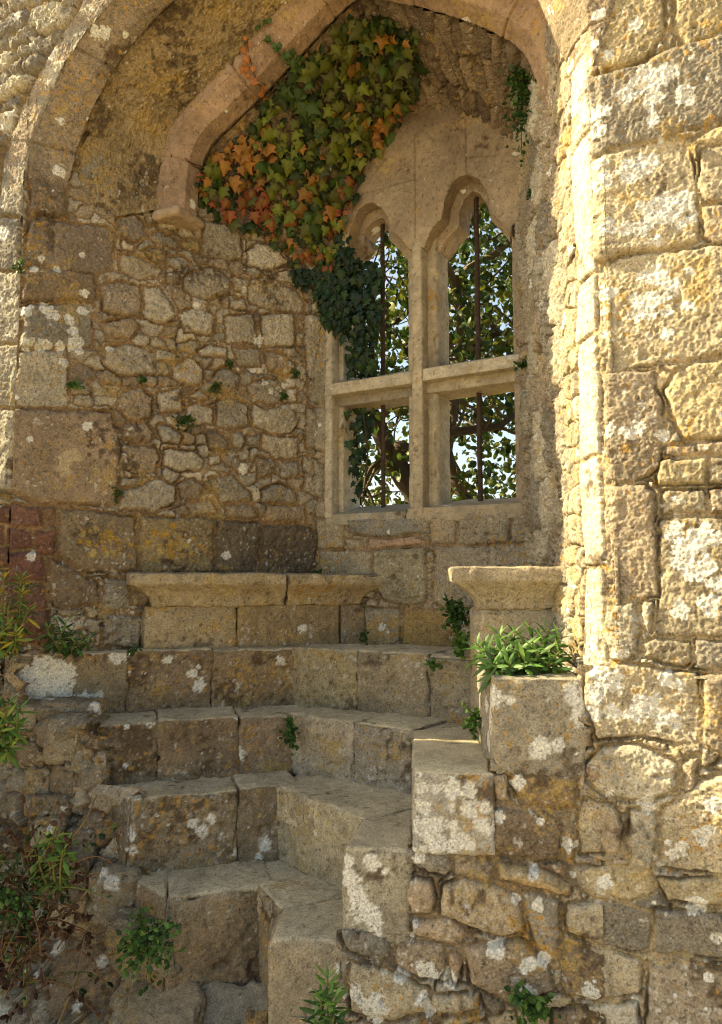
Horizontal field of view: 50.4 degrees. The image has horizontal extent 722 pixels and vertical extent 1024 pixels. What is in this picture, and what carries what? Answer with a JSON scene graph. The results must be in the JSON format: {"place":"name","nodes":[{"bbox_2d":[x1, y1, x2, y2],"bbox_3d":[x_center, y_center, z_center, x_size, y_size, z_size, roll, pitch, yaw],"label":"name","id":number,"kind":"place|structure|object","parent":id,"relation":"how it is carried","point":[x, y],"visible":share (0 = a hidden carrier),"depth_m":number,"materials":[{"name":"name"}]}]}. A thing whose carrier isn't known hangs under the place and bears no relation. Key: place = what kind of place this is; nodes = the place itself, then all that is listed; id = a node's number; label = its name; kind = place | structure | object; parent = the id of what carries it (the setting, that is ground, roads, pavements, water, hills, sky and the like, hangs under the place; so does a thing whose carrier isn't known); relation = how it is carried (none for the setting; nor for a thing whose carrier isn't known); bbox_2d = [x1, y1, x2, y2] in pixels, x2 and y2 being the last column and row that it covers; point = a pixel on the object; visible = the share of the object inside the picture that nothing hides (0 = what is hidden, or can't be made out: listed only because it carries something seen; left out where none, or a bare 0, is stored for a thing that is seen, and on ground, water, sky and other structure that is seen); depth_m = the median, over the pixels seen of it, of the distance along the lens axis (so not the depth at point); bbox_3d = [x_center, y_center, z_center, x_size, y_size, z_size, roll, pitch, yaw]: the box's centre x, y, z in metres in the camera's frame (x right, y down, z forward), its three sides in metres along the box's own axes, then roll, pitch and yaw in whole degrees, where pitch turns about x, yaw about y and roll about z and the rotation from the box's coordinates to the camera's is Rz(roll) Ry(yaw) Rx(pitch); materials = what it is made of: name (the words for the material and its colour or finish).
{"place":"outdoors","nodes":[
{"label":"outdoors","id":0,"kind":"place"},
{"bbox_2d":[360,218,515,506],"label":"sky","id":1,"kind":"structure","parent":0,"point":[462,459],"materials":[{"name":"white"}]},
{"label":"ground","id":2,"kind":"structure","parent":0,"visible":0},
{"bbox_2d":[0,0,321,1023],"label":"rubble wall","id":3,"kind":"structure","parent":2,"relation":"on","point":[108,308],"depth_m":3.29,"materials":[{"name":"stone"}]},
{"bbox_2d":[0,694,37,769],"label":"leafy plant","id":4,"kind":"object","parent":3,"relation":"on","point":[11,735],"visible":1,"depth_m":2.65,"materials":[{"name":"green plant"}]},
{"bbox_2d":[11,257,28,273],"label":"wall tuft","id":5,"kind":"object","parent":3,"relation":"attached to","point":[18,264],"visible":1,"depth_m":3.17,"materials":[{"name":"green plant"}]},
{"bbox_2d":[0,568,44,660],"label":"leafy plant","id":6,"kind":"object","parent":3,"relation":"on","point":[6,644],"visible":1,"depth_m":2.81,"materials":[{"name":"green plant"}]},
{"bbox_2d":[0,845,58,946],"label":"rock plant","id":7,"kind":"object","parent":3,"relation":"attached to","point":[17,901],"visible":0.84,"depth_m":2.29,"materials":[{"name":"green plant"}]},
{"bbox_2d":[0,794,118,1023],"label":"bramble","id":8,"kind":"object","parent":3,"relation":"on","point":[26,957],"visible":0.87,"depth_m":2.33,"materials":[{"name":"green plant"}]},
{"bbox_2d":[24,826,79,895],"bbox_3d":[-0.935,1.054,2.321,0.145,0.217,0.171,4,-6,-35],"label":"leafy plant","id":9,"kind":"object","parent":8,"relation":"on","point":[60,850],"visible":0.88,"depth_m":2.32,"materials":[{"name":"green plant"}]},
{"bbox_2d":[66,378,84,390],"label":"wall tuft","id":10,"kind":"object","parent":3,"relation":"attached to","point":[73,385],"visible":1,"depth_m":3.23,"materials":[{"name":"green plant"}]},
{"bbox_2d":[111,486,123,503],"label":"wall tuft","id":11,"kind":"object","parent":3,"relation":"attached to","point":[118,491],"visible":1,"depth_m":3.29,"materials":[{"name":"green plant"}]},
{"bbox_2d":[138,374,149,383],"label":"wall tuft","id":12,"kind":"object","parent":3,"relation":"attached to","point":[143,379],"visible":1,"depth_m":3.38,"materials":[{"name":"green plant"}]},
{"bbox_2d":[171,414,195,432],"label":"fern tuft","id":13,"kind":"object","parent":3,"relation":"attached to","point":[185,419],"visible":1,"depth_m":3.44,"materials":[{"name":"green plant"}]},
{"bbox_2d":[208,381,222,393],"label":"wall tuft","id":14,"kind":"object","parent":3,"relation":"attached to","point":[217,388],"visible":1,"depth_m":3.53,"materials":[{"name":"green plant"}]},
{"bbox_2d":[225,357,233,368],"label":"wall tuft","id":15,"kind":"object","parent":3,"relation":"attached to","point":[229,363],"visible":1,"depth_m":3.57,"materials":[{"name":"green plant"}]},
{"bbox_2d":[279,391,288,401],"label":"wall tuft","id":16,"kind":"object","parent":3,"relation":"attached to","point":[285,396],"visible":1,"depth_m":3.70,"materials":[{"name":"green plant"}]},
{"bbox_2d":[292,369,299,378],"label":"wall tuft","id":17,"kind":"object","parent":3,"relation":"attached to","point":[296,372],"visible":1,"depth_m":3.74,"materials":[{"name":"green plant"}]},
{"bbox_2d":[6,0,615,215],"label":"front arch","id":18,"kind":"structure","parent":3,"relation":"attached to","point":[112,33],"depth_m":3.20,"materials":[{"name":"stone"}]},
{"bbox_2d":[2,0,484,776],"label":"castle wall","id":19,"kind":"structure","parent":2,"relation":"on","point":[244,114],"depth_m":3.72,"materials":[{"name":"stone"}]},
{"bbox_2d":[67,0,536,271],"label":"stone vault","id":20,"kind":"object","parent":19,"relation":"attached to","point":[177,56],"visible":0.48,"depth_m":3.33,"materials":[{"name":"beige stone"}]},
{"bbox_2d":[152,0,551,231],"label":"vault rib","id":21,"kind":"object","parent":20,"relation":"attached to","point":[217,108],"visible":0.81,"depth_m":3.32,"materials":[{"name":"stone"}]},
{"bbox_2d":[239,17,314,102],"bbox_3d":[-0.364,-1.941,3.332,0.271,0.274,0.252,-2,-5,22],"label":"ivy","id":22,"kind":"object","parent":21,"relation":"attached to","point":[293,63],"visible":0.98,"depth_m":3.29,"materials":[{"name":"green plant"}]},
{"bbox_2d":[185,14,430,314],"bbox_3d":[-0.239,-1.557,3.543,1.104,1.139,0.686,0,-5,0],"label":"ivy","id":23,"kind":"object","parent":21,"relation":"attached to","point":[376,37],"visible":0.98,"depth_m":3.57,"materials":[{"name":"green plant"}]},
{"bbox_2d":[288,230,384,504],"bbox_3d":[-0.132,-0.709,3.822,0.500,1.386,0.481,0,-5,0],"label":"ivy","id":24,"kind":"object","parent":19,"relation":"attached to","point":[347,298],"visible":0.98,"depth_m":3.74,"materials":[{"name":"green plant"}]},
{"bbox_2d":[311,301,527,647],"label":"wall","id":25,"kind":"structure","parent":19,"relation":"attached to","point":[409,561],"depth_m":3.46,"materials":[{"name":"stone"}]},
{"bbox_2d":[322,106,522,525],"bbox_3d":[0.320,-0.932,3.643,1.075,1.997,0.247,-3,-6,31],"label":"traceried window","id":26,"kind":"structure","parent":19,"relation":"attached to","point":[432,182],"depth_m":3.57,"materials":[{"name":"stone"}]},
{"bbox_2d":[14,643,586,1023],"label":"stone stair","id":27,"kind":"object","parent":2,"relation":"on","point":[271,875],"visible":0.86,"depth_m":2.73,"materials":[{"name":"beige stone"}]},
{"bbox_2d":[34,614,97,659],"bbox_3d":[-1.159,0.490,3.020,0.238,0.184,0.163,3,-6,-28],"label":"leafy plant","id":28,"kind":"object","parent":27,"relation":"on","point":[64,647],"visible":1,"depth_m":3.01,"materials":[{"name":"green plant"}]},
{"bbox_2d":[126,643,141,656],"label":"wall tuft","id":29,"kind":"object","parent":27,"relation":"attached to","point":[132,651],"visible":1,"depth_m":3.13,"materials":[{"name":"green plant"}]},
{"bbox_2d":[115,906,185,995],"bbox_3d":[-0.652,1.371,2.368,0.223,0.281,0.176,0,-5,0],"label":"rock plant","id":30,"kind":"object","parent":27,"relation":"on","point":[137,947],"visible":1,"depth_m":2.36,"materials":[{"name":"green plant"}]},
{"bbox_2d":[126,572,382,648],"bbox_3d":[-0.488,0.456,3.534,1.154,0.362,0.440,2,-5,-20],"label":"stone bench","id":31,"kind":"object","parent":27,"relation":"on","point":[213,610],"visible":0.87,"depth_m":3.38,"materials":[{"name":"beige stone"}]},
{"bbox_2d":[278,715,301,755],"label":"fern tuft","id":32,"kind":"object","parent":27,"relation":"attached to","point":[291,728],"visible":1,"depth_m":3.01,"materials":[{"name":"green plant"}]},
{"bbox_2d":[356,629,369,644],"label":"wall tuft","id":33,"kind":"object","parent":27,"relation":"on","point":[363,635],"visible":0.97,"depth_m":3.47,"materials":[{"name":"green plant"}]},
{"bbox_2d":[424,657,443,671],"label":"wall tuft","id":34,"kind":"object","parent":27,"relation":"on","point":[433,664],"visible":1,"depth_m":2.87,"materials":[{"name":"green plant"}]},
{"bbox_2d":[440,593,469,636],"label":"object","id":35,"kind":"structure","parent":27,"relation":"on","point":[455,616],"depth_m":3.04,"materials":[{"name":"green plant"}]},
{"bbox_2d":[451,628,469,659],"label":"fern tuft","id":36,"kind":"object","parent":27,"relation":"on","point":[458,643],"visible":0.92,"depth_m":2.92,"materials":[{"name":"green plant"}]},
{"bbox_2d":[461,702,480,740],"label":"fern tuft","id":37,"kind":"object","parent":27,"relation":"on","point":[474,717],"visible":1,"depth_m":2.56,"materials":[{"name":"green plant"}]},
{"bbox_2d":[447,566,563,739],"bbox_3d":[0.513,0.496,2.696,0.427,0.613,0.348,0,-5,0],"label":"seat end","id":38,"kind":"object","parent":27,"relation":"on","point":[513,596],"visible":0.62,"depth_m":2.62,"materials":[{"name":"stone"}]},
{"bbox_2d":[460,617,575,693],"bbox_3d":[0.480,0.438,2.341,0.367,0.234,0.290,0,-5,0],"label":"leafy plant","id":39,"kind":"object","parent":27,"relation":"on","point":[527,658],"visible":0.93,"depth_m":2.29,"materials":[{"name":"green plant"}]},
{"bbox_2d":[298,964,351,1023],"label":"leafy plant","id":40,"kind":"object","parent":2,"relation":"on","point":[324,996],"visible":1,"depth_m":2.00,"materials":[{"name":"green plant"}]},
{"bbox_2d":[359,203,515,506],"bbox_3d":[0.811,-1.071,7.122,4.344,6.720,3.348,0,-5,0],"label":"tree","id":41,"kind":"object","parent":2,"relation":"on","point":[462,337],"visible":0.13,"depth_m":6.43,"materials":[{"name":"green plant"}]},
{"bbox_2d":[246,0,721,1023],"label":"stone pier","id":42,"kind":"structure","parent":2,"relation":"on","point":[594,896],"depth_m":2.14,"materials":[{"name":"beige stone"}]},
{"bbox_2d":[499,64,532,166],"bbox_3d":[0.630,-1.608,2.996,0.187,0.527,0.132,0,-5,0],"label":"hanging plant","id":43,"kind":"object","parent":42,"relation":"attached to","point":[520,87],"visible":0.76,"depth_m":2.98,"materials":[{"name":"green plant"}]},
{"bbox_2d":[513,355,526,370],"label":"wall tuft","id":44,"kind":"object","parent":42,"relation":"attached to","point":[521,365],"visible":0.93,"depth_m":3.14,"materials":[{"name":"green plant"}]},
{"bbox_2d":[525,186,530,199],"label":"wall tuft","id":45,"kind":"object","parent":42,"relation":"attached to","point":[528,195],"visible":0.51,"depth_m":3.02,"materials":[{"name":"green plant"}]},
{"bbox_2d":[504,979,560,1023],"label":"rock plant","id":46,"kind":"object","parent":42,"relation":"on","point":[534,1008],"visible":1,"depth_m":2.04,"materials":[{"name":"green plant"}]}
]}

